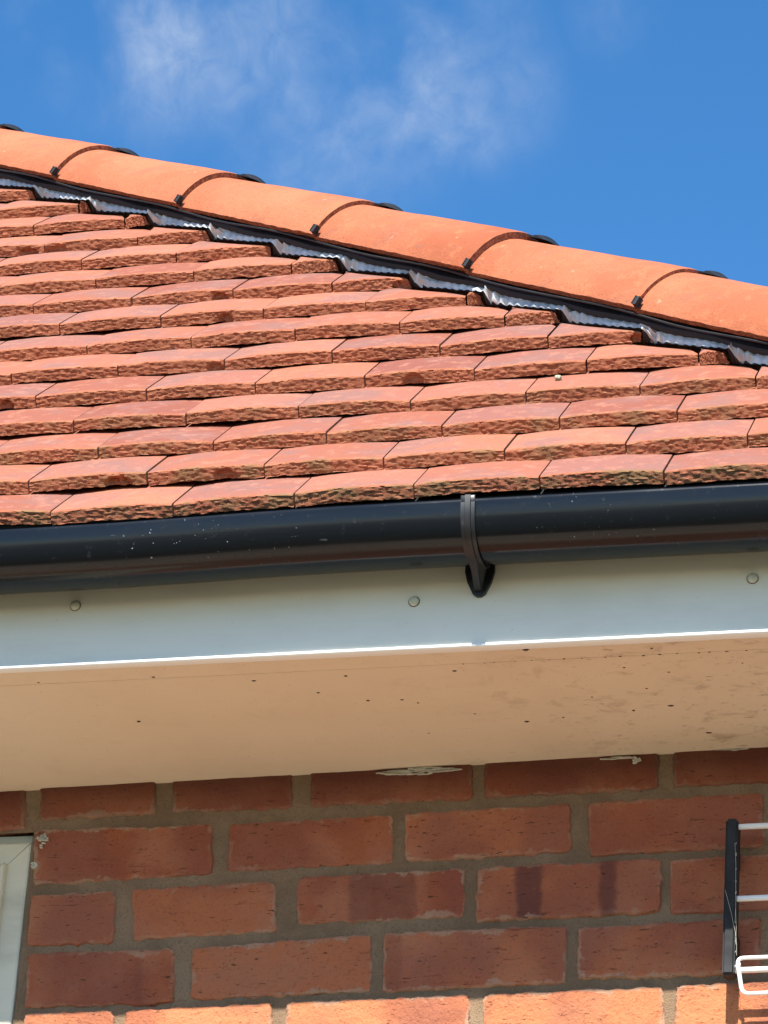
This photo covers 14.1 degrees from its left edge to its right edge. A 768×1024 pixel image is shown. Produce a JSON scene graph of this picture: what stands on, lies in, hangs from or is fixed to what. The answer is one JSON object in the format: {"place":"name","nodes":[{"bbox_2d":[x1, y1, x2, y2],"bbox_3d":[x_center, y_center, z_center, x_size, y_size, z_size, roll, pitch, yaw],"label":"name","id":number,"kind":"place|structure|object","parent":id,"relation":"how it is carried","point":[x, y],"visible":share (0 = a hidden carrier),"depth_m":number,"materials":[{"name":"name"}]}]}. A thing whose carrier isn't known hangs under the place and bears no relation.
{"place":"outdoors","nodes":[
{"label":"outdoors","id":0,"kind":"place"},
{"bbox_2d":[0,124,767,1023],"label":"brick house","id":1,"kind":"structure","parent":0,"point":[382,616],"depth_m":4.26,"materials":[{"name":"red brick"}]},
{"bbox_2d":[0,836,33,1023],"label":"window","id":2,"kind":"structure","parent":1,"relation":"in","point":[16,851],"depth_m":4.41,"materials":[{"name":"white plastic"}]},
{"bbox_2d":[554,375,561,380],"bbox_3d":[0.246,-0.189,4.379,0.011,0.010,0.010,-9,-29,24],"label":"lichen lump","id":3,"kind":"object","parent":1,"relation":"on","point":[558,377],"visible":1,"depth_m":4.38,"materials":[{"name":"white plant"}]},
{"bbox_2d":[722,819,767,995],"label":"clothes airer","id":4,"kind":"object","parent":1,"relation":"attached to","point":[732,968],"visible":1,"depth_m":4.08,"materials":[{"name":"white plastic"}]},
{"bbox_2d":[0,0,767,286],"label":"sky","id":5,"kind":"structure","parent":0,"point":[636,129],"materials":[{"name":"blue"}]}
]}

